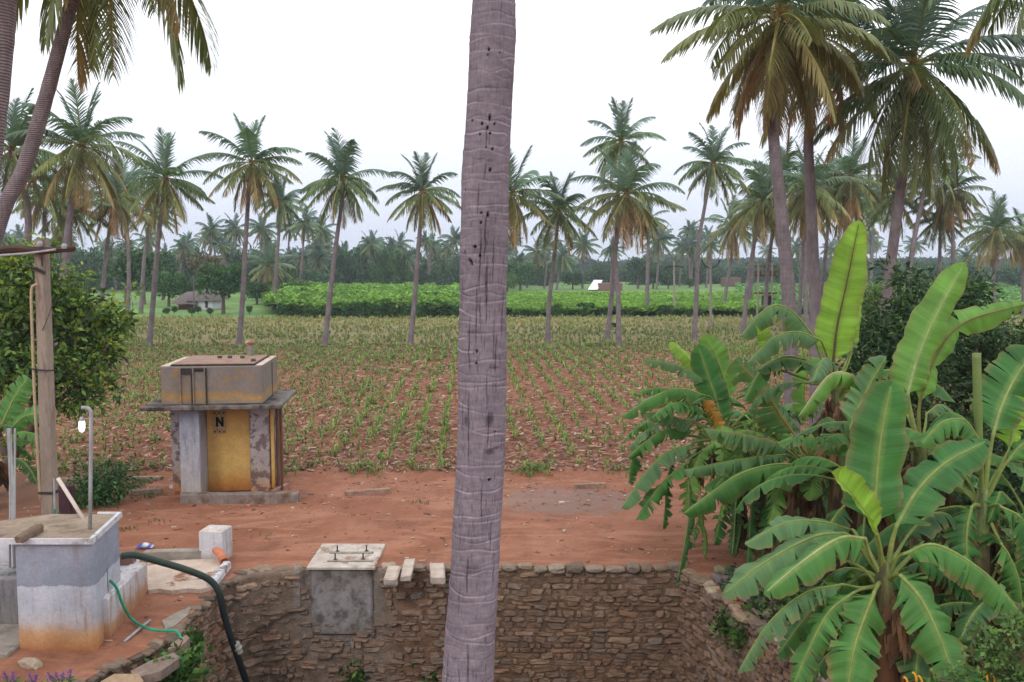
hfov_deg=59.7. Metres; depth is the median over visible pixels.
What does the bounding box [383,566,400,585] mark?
step stone
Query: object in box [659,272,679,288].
tree
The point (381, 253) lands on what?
tree
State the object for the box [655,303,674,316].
bush
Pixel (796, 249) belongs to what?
coconut palm
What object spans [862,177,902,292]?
coconut palm
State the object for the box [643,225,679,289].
coconut palm
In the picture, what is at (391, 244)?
coconut palm
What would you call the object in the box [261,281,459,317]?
cassava crop
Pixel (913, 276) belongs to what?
tree
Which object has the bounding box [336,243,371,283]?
tree
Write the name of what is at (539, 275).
tree
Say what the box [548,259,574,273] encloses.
tree
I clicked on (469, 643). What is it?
coconut palm
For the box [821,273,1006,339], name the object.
leafy bush
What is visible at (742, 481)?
banana plant
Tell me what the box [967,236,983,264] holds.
coconut palm
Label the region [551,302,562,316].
bush
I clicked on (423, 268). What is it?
tree
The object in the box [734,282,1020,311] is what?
crop
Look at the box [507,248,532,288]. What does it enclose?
coconut palm
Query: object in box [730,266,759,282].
tree
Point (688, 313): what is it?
bush
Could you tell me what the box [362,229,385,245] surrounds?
coconut palm
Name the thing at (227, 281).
tree
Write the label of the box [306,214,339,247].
coconut palm
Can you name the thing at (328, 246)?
coconut palm
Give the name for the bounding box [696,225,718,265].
coconut palm
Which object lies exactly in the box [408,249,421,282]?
tree
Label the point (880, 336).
leafy bush
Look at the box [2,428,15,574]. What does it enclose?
rail post
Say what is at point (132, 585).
wall
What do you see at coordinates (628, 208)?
coconut palm
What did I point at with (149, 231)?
coconut palm
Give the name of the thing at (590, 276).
tree
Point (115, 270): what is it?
tree
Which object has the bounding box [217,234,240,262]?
coconut palm
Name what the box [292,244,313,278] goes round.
coconut palm
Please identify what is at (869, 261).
tree
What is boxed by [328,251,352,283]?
tree
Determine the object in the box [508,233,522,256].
coconut palm
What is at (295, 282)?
tree
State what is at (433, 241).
coconut palm
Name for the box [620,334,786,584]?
banana plant
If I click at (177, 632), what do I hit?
garden hose
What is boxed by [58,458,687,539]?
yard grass
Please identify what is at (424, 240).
coconut palm
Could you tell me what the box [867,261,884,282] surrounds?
tree
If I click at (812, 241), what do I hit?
coconut palm
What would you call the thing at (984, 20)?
coconut palm
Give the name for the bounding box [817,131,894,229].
coconut palm
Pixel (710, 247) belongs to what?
coconut palm
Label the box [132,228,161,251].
coconut palm
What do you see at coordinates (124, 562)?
brick
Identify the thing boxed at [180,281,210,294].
tree
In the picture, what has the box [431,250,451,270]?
coconut palm
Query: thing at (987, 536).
banana plant
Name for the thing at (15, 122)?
coconut palm
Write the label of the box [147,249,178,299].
tree
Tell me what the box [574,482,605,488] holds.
stone block
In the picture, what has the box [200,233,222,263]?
coconut palm
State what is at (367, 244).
coconut palm
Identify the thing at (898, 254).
coconut palm
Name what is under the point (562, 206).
coconut palm
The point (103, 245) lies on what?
coconut palm
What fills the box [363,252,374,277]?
coconut palm
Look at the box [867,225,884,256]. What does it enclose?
coconut palm
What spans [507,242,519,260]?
coconut palm
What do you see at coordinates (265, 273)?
coconut palm
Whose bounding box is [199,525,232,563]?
valve block
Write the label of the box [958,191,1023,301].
coconut palm
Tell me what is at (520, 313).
bush
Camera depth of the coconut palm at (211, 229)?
193.37 m
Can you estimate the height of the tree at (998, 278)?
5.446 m
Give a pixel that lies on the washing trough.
(9, 635)
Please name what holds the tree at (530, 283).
on the ground at (542, 533)
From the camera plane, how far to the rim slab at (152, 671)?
12.08 m
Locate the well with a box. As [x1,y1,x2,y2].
[72,562,829,681]
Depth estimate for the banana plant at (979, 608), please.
9.67 m
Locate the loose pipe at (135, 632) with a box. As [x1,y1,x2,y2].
[123,619,150,642]
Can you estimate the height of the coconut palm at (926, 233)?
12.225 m
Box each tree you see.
[0,227,145,486]
[14,257,73,285]
[71,243,106,292]
[71,247,103,290]
[95,250,112,289]
[102,258,148,304]
[108,275,139,289]
[113,242,169,303]
[133,277,151,290]
[140,265,179,289]
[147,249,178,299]
[147,271,189,306]
[177,243,203,284]
[180,250,228,276]
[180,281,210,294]
[189,261,250,313]
[226,244,259,291]
[245,278,272,303]
[272,282,292,291]
[273,261,298,283]
[285,278,315,286]
[298,269,329,282]
[308,267,344,284]
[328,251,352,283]
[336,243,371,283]
[367,248,400,284]
[367,260,391,284]
[371,245,401,260]
[377,246,410,284]
[407,268,413,281]
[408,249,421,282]
[411,257,430,285]
[420,268,444,285]
[437,258,459,285]
[448,249,459,266]
[506,271,519,291]
[507,260,536,290]
[522,262,537,284]
[532,260,555,285]
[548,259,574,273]
[553,268,565,282]
[560,272,584,289]
[565,259,579,274]
[573,268,598,283]
[589,258,618,282]
[618,264,655,284]
[618,272,626,281]
[623,256,653,288]
[640,260,662,282]
[641,266,666,288]
[656,258,682,285]
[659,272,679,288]
[678,269,687,284]
[680,278,700,287]
[685,258,708,284]
[699,264,723,283]
[705,273,733,283]
[711,264,731,276]
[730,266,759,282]
[739,259,772,268]
[744,265,773,282]
[764,261,799,283]
[774,258,799,282]
[797,269,829,283]
[866,256,884,282]
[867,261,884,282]
[895,268,926,282]
[913,258,945,282]
[945,261,982,281]
[974,266,988,280]
[977,265,991,281]
[991,270,1010,282]
[996,265,1020,285]
[1003,262,1020,268]
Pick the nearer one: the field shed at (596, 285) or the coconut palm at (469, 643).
the coconut palm at (469, 643)
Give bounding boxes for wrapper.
[135,542,154,548]
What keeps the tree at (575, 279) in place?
on the ground at (542, 533)
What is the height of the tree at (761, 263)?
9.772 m
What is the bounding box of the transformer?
[754,263,776,315]
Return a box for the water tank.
[0,512,121,650]
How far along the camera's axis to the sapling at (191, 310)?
96.64 m
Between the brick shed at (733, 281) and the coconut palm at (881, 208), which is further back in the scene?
the brick shed at (733, 281)
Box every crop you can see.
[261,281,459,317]
[506,290,763,316]
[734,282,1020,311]
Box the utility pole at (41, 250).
[0,239,75,515]
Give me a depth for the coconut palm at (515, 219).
59.66 m
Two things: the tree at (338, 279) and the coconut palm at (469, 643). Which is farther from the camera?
the tree at (338, 279)
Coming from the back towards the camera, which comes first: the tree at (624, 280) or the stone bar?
the tree at (624, 280)
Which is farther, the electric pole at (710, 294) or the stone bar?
the electric pole at (710, 294)
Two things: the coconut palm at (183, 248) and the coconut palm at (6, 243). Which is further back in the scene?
the coconut palm at (6, 243)
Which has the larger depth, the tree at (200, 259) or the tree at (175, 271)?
the tree at (175, 271)
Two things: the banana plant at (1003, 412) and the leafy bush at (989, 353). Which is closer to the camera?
the banana plant at (1003, 412)
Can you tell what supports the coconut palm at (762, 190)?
on the ground at (542, 533)
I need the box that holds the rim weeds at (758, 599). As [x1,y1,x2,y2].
[717,562,797,630]
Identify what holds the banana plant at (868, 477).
on the ground at (542, 533)
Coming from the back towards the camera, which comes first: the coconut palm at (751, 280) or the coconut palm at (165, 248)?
the coconut palm at (165, 248)
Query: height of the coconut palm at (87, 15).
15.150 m
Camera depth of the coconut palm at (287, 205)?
109.82 m
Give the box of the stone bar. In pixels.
[14,523,43,542]
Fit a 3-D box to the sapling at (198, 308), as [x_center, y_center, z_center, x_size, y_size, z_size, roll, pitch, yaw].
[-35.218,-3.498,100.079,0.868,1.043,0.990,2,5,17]
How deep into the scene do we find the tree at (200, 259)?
139.25 m
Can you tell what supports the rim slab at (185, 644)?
on the well
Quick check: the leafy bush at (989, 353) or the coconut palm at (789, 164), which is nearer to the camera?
the leafy bush at (989, 353)
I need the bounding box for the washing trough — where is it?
[0,544,19,657]
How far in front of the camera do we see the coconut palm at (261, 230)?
181.04 m
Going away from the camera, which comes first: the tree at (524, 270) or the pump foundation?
the pump foundation
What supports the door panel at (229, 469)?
in the pump house
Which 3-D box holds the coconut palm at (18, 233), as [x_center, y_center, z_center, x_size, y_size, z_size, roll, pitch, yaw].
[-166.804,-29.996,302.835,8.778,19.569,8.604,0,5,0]
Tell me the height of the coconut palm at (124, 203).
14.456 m
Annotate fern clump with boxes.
[144,625,215,681]
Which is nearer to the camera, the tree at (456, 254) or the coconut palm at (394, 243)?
the coconut palm at (394, 243)
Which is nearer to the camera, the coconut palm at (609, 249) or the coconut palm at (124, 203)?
the coconut palm at (124, 203)
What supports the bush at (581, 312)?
on the ground at (542, 533)
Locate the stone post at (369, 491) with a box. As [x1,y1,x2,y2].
[344,487,390,495]
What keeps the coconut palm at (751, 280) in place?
on the ground at (542, 533)
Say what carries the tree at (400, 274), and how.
on the ground at (542, 533)
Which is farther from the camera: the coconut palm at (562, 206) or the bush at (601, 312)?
the bush at (601, 312)
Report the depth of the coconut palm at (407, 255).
216.46 m
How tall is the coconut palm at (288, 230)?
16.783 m
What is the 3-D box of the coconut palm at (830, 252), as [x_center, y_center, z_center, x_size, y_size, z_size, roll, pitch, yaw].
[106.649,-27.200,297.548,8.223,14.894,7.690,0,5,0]
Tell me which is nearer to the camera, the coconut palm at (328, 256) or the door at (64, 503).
the door at (64, 503)
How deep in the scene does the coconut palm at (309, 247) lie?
197.54 m
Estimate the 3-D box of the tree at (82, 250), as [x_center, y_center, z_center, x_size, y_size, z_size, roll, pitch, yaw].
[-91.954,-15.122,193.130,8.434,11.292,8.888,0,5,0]
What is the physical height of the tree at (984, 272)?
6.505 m
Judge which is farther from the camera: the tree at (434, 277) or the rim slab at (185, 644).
the tree at (434, 277)
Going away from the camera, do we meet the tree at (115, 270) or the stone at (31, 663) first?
the stone at (31, 663)
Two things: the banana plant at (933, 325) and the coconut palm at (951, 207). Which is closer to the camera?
the banana plant at (933, 325)
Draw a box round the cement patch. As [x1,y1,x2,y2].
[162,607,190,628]
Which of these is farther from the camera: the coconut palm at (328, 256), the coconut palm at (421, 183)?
the coconut palm at (328, 256)
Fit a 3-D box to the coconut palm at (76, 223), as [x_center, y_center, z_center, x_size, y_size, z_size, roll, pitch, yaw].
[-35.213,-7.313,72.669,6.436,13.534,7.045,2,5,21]
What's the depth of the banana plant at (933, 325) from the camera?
11.81 m
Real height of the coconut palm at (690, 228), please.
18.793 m
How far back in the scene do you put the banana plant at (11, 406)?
19.73 m
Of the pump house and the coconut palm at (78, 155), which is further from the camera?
the coconut palm at (78, 155)
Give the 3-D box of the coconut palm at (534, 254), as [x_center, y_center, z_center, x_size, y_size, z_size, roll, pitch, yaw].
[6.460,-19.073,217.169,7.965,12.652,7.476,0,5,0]
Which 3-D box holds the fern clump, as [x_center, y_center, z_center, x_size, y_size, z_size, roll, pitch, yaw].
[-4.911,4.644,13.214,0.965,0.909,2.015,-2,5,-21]
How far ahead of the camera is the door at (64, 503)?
18.15 m
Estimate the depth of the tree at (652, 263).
269.99 m
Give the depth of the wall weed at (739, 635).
14.20 m
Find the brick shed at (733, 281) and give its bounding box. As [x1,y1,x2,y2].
[721,277,740,286]
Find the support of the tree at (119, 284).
on the ground at (542, 533)
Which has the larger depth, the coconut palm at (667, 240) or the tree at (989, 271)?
the tree at (989, 271)
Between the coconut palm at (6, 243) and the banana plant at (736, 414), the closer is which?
the banana plant at (736, 414)
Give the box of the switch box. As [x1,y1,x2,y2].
[58,484,75,513]
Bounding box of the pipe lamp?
[79,406,92,529]
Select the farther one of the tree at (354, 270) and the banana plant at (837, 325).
the tree at (354, 270)
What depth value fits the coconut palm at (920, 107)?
26.84 m
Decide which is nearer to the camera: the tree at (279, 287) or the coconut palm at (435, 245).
the tree at (279, 287)
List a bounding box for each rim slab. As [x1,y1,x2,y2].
[101,674,143,681]
[131,652,179,681]
[168,635,189,654]
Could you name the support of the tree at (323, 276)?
on the ground at (542, 533)
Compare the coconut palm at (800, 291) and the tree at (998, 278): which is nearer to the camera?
the coconut palm at (800, 291)
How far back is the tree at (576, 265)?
337.76 m
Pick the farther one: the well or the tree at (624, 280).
the tree at (624, 280)
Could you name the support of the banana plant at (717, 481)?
on the ground at (542, 533)
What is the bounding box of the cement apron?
[143,548,230,594]
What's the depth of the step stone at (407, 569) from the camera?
15.79 m
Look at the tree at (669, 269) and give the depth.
241.79 m
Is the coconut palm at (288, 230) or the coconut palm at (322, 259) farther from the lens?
the coconut palm at (288, 230)
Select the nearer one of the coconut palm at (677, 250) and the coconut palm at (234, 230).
the coconut palm at (234, 230)
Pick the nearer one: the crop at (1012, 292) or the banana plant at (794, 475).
the banana plant at (794, 475)
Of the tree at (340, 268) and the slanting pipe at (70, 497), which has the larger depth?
the tree at (340, 268)
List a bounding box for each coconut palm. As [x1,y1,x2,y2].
[0,0,83,172]
[0,0,221,247]
[0,88,69,358]
[1,230,22,245]
[3,156,91,238]
[4,78,148,345]
[6,224,32,244]
[34,171,111,308]
[40,228,77,289]
[75,160,159,302]
[92,154,155,318]
[93,235,115,252]
[100,239,120,290]
[113,127,223,345]
[113,234,138,290]
[129,189,181,313]
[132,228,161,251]
[160,243,176,254]
[170,235,198,273]
[177,231,199,248]
[193,231,207,255]
[194,213,229,255]
[196,112,302,345]
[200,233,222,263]
[210,235,233,267]
[217,212,252,262]
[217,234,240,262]
[217,246,234,265]
[247,239,295,285]
[248,213,281,283]
[255,174,307,309]
[257,237,275,251]
[272,256,291,269]
[275,217,302,257]
[280,246,297,263]
[280,251,296,268]
[286,204,325,280]
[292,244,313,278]
[298,128,395,346]
[302,259,327,273]
[304,234,321,268]
[304,239,329,262]
[305,246,331,271]
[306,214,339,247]
[307,263,327,274]
[318,236,333,252]
[325,245,332,264]
[331,240,355,256]
[356,231,383,264]
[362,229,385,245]
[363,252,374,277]
[376,151,460,344]
[381,238,402,253]
[382,236,398,251]
[384,230,414,252]
[400,247,421,273]
[416,230,435,278]
[421,232,442,270]
[422,233,443,258]
[428,242,443,266]
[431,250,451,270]
[437,224,460,262]
[437,239,457,260]
[442,0,515,681]
[507,145,565,250]
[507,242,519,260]
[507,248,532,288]
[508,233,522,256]
[518,171,598,342]
[523,237,551,287]
[535,232,564,288]
[546,241,578,289]
[566,140,686,346]
[570,228,602,288]
[580,96,665,339]
[598,236,627,282]
[636,199,670,315]
[640,244,664,262]
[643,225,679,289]
[649,0,890,458]
[661,226,672,259]
[669,233,695,286]
[673,122,757,340]
[677,219,698,278]
[677,230,706,286]
[693,232,726,287]
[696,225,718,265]
[697,195,761,310]
[720,155,803,333]
[726,0,925,426]
[726,195,769,299]
[738,136,820,308]
[757,244,776,261]
[762,141,865,327]
[787,0,1023,341]
[788,171,837,317]
[791,237,800,282]
[815,151,858,298]
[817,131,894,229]
[819,239,837,268]
[821,174,881,240]
[852,160,941,291]
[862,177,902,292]
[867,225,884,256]
[874,238,883,259]
[883,245,903,259]
[889,128,980,288]
[903,234,926,256]
[908,190,974,275]
[910,159,992,314]
[924,0,1023,78]
[944,242,964,260]
[955,245,979,267]
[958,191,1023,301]
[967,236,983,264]
[998,207,1023,315]
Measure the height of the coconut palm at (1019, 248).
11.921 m
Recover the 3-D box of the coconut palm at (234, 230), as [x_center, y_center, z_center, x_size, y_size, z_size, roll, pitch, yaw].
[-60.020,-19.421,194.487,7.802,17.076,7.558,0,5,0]
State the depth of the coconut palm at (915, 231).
69.66 m
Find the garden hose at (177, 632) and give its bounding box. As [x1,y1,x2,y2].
[109,579,183,669]
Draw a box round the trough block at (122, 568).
[120,559,139,572]
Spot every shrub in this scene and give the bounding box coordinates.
[59,447,152,511]
[903,601,1023,681]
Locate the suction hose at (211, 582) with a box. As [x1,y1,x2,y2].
[121,551,249,681]
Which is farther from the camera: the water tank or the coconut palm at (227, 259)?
the coconut palm at (227, 259)
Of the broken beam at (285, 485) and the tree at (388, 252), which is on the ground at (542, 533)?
the tree at (388, 252)
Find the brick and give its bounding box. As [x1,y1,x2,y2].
[119,550,135,565]
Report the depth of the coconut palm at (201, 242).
347.57 m
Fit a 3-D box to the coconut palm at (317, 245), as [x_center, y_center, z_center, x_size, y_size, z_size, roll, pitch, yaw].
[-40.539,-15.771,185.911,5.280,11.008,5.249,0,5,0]
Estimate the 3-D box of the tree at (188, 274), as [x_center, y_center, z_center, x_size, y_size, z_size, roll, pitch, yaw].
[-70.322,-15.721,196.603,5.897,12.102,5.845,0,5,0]
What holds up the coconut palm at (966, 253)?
on the ground at (542, 533)
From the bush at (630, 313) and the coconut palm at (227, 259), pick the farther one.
the coconut palm at (227, 259)
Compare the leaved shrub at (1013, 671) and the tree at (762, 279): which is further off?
the tree at (762, 279)
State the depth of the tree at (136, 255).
123.96 m
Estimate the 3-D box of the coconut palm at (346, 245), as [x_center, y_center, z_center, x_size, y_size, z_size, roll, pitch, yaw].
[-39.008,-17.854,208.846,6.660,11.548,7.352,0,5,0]
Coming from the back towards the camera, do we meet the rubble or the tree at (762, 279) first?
the tree at (762, 279)
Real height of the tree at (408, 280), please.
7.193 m
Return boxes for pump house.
[140,340,296,493]
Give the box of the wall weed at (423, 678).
[404,652,440,681]
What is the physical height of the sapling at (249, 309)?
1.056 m
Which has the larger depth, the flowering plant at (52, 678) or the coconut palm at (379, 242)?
the coconut palm at (379, 242)
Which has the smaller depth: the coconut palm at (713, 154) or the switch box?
the switch box
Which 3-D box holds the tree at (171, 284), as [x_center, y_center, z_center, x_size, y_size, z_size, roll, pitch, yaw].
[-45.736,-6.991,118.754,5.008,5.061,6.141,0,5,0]
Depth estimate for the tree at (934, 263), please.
237.80 m
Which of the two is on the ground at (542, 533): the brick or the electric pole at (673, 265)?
the electric pole at (673, 265)
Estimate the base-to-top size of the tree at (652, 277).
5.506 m
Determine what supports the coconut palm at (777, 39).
on the ground at (542, 533)
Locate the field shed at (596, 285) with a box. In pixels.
[588,280,622,290]
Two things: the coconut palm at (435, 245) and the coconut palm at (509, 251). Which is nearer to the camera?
the coconut palm at (435, 245)
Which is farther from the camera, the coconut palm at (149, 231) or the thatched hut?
the thatched hut
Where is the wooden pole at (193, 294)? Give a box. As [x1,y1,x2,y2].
[193,276,194,307]
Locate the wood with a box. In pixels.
[218,252,1018,272]
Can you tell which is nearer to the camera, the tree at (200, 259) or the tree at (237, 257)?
the tree at (200, 259)
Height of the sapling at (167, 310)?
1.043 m
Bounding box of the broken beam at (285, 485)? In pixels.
[270,483,289,491]
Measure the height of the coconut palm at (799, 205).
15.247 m
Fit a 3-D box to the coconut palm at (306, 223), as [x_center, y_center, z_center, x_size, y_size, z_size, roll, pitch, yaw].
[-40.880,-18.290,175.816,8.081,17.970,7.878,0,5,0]
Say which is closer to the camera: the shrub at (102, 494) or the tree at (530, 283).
the shrub at (102, 494)
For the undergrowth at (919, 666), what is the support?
on the ground at (542, 533)
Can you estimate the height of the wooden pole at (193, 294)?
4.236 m
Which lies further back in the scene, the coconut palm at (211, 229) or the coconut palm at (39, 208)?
the coconut palm at (211, 229)
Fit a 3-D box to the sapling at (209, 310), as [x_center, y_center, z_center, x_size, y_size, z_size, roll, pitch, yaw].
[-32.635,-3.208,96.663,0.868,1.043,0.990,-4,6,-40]
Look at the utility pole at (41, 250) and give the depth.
17.25 m
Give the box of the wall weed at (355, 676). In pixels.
[338,658,369,681]
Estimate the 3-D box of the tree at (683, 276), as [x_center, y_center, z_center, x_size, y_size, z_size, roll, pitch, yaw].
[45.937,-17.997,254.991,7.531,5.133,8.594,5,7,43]
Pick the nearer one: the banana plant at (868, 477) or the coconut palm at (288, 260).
the banana plant at (868, 477)
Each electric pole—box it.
[665,261,682,306]
[701,259,719,328]
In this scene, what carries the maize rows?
on the ground at (542, 533)
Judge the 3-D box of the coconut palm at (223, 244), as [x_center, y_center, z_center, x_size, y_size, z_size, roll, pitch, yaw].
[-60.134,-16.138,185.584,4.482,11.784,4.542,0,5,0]
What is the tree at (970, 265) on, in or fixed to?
on the ground at (542, 533)
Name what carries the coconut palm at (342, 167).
on the ground at (542, 533)
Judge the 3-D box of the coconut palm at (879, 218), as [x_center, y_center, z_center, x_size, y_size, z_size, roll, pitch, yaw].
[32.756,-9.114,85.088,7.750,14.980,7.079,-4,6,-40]
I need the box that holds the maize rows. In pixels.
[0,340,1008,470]
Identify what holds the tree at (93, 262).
on the ground at (542, 533)
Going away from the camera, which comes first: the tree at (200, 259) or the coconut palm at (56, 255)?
the tree at (200, 259)
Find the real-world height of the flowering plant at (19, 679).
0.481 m
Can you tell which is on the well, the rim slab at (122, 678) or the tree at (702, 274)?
the rim slab at (122, 678)
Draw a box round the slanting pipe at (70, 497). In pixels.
[56,477,84,518]
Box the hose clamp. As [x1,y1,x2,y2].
[235,641,242,654]
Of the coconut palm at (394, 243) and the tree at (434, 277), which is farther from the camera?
the coconut palm at (394, 243)
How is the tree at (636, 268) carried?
on the ground at (542, 533)
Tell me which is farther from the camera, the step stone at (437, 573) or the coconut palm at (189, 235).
the coconut palm at (189, 235)
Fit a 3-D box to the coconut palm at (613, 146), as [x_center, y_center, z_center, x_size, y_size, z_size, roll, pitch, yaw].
[7.830,-8.665,64.308,5.928,17.638,6.044,0,5,0]
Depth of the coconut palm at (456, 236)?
224.81 m
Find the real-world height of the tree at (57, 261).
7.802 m
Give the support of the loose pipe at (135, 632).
on the ground at (542, 533)
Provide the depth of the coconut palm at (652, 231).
96.85 m
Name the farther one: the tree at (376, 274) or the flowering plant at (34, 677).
the tree at (376, 274)
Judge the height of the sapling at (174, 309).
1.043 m
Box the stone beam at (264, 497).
[180,491,299,503]
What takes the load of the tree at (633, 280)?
on the ground at (542, 533)
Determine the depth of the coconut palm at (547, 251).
208.50 m
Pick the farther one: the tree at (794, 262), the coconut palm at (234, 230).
the tree at (794, 262)
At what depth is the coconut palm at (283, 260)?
185.16 m
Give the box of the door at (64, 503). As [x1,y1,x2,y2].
[58,489,70,513]
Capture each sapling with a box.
[162,307,170,314]
[170,305,177,312]
[187,307,195,314]
[194,305,201,311]
[206,307,213,315]
[245,305,252,313]
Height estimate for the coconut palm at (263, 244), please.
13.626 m
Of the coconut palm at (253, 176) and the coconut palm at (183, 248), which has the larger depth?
the coconut palm at (183, 248)
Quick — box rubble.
[709,565,808,640]
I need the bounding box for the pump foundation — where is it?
[306,544,385,645]
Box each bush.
[510,308,527,316]
[528,309,539,316]
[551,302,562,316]
[574,305,585,316]
[598,310,607,316]
[623,308,634,316]
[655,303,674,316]
[679,309,692,316]
[739,308,755,316]
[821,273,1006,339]
[835,255,992,502]
[915,263,1023,514]
[997,319,1023,438]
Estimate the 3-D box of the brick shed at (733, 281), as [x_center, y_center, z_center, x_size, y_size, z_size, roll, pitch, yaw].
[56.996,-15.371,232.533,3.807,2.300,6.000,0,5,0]
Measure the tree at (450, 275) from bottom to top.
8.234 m
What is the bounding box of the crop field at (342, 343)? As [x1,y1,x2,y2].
[0,313,1023,470]
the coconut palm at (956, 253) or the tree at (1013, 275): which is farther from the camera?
the coconut palm at (956, 253)
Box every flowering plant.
[2,671,21,681]
[25,673,42,681]
[43,669,75,681]
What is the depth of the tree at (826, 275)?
246.34 m
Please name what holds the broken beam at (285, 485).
on the stone beam at (264, 497)
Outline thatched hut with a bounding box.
[172,289,228,309]
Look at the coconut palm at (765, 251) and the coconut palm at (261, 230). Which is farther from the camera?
the coconut palm at (765, 251)
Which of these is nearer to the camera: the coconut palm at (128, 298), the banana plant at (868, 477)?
the banana plant at (868, 477)
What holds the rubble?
on the ground at (542, 533)
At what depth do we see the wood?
435.07 m
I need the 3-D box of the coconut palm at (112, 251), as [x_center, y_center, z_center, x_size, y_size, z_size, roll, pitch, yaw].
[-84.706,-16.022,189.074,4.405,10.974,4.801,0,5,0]
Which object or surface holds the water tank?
on the ground at (542, 533)
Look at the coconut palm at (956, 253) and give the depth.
398.63 m
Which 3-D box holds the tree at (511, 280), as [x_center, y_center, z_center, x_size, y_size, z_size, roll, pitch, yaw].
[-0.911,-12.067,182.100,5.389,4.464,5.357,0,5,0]
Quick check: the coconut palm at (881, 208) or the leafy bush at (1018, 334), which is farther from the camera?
the coconut palm at (881, 208)
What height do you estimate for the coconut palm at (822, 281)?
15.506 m
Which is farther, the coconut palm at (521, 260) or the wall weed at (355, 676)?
the coconut palm at (521, 260)
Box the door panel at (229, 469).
[206,410,250,491]
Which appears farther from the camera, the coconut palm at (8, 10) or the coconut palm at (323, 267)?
the coconut palm at (323, 267)
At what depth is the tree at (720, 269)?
281.86 m
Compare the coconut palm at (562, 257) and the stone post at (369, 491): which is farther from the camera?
the coconut palm at (562, 257)
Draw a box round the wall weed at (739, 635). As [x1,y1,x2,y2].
[707,602,751,658]
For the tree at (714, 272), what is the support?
on the ground at (542, 533)
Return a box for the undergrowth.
[761,478,1023,681]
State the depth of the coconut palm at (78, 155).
48.58 m
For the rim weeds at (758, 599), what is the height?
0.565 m
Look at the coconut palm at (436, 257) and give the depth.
219.11 m
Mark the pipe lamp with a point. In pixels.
(82, 422)
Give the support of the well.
on the ground at (542, 533)
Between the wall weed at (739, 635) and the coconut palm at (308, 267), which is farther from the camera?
the coconut palm at (308, 267)
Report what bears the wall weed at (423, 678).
attached to the well
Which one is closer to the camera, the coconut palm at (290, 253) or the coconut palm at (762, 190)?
the coconut palm at (762, 190)
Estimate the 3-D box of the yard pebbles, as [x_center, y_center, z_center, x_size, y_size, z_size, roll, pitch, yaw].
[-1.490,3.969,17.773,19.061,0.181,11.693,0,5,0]
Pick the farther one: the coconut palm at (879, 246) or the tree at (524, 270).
the coconut palm at (879, 246)
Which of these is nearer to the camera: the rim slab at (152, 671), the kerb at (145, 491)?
the rim slab at (152, 671)
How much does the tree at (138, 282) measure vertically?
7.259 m
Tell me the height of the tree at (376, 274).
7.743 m
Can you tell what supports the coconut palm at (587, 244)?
on the ground at (542, 533)
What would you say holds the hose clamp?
attached to the suction hose at (211, 582)
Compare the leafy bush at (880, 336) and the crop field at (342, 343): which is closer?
the leafy bush at (880, 336)
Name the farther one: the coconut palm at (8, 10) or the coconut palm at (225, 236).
the coconut palm at (225, 236)
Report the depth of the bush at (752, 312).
95.75 m
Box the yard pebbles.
[23,471,748,657]
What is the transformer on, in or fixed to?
on the ground at (542, 533)
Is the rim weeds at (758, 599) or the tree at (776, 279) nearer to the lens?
the rim weeds at (758, 599)
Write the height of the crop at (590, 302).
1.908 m
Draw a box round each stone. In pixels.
[17,657,42,669]
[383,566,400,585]
[400,558,415,581]
[430,562,444,583]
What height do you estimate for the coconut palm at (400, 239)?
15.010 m
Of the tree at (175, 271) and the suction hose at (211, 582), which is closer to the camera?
the suction hose at (211, 582)
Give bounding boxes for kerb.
[25,476,162,481]
[130,488,162,494]
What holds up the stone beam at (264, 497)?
on the ground at (542, 533)
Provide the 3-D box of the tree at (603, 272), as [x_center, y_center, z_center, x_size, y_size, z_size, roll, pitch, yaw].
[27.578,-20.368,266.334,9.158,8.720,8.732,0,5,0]
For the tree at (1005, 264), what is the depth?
290.37 m
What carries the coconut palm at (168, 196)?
on the ground at (542, 533)
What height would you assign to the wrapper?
0.105 m
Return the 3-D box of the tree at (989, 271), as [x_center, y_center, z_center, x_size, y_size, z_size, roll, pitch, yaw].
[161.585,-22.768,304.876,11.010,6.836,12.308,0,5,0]
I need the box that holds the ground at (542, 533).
[0,281,1023,681]
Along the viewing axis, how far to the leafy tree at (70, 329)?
21.41 m
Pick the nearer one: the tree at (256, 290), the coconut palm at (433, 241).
the tree at (256, 290)
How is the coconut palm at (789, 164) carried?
on the ground at (542, 533)
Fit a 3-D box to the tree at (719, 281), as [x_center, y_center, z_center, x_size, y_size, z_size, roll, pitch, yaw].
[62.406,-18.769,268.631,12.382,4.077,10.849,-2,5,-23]
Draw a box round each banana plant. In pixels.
[0,375,39,491]
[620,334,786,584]
[679,397,825,535]
[682,357,845,579]
[691,431,850,552]
[722,379,1023,681]
[735,433,979,594]
[740,220,955,577]
[786,262,1023,665]
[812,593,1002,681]
[851,344,1023,665]
[869,504,1015,638]
[892,543,1023,678]
[906,563,1023,681]
[935,468,1023,621]
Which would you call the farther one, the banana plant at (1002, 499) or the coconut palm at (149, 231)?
the coconut palm at (149, 231)
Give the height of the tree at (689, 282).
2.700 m
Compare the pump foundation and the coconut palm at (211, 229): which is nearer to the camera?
the pump foundation
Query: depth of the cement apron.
15.83 m
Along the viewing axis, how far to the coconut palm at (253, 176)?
59.12 m

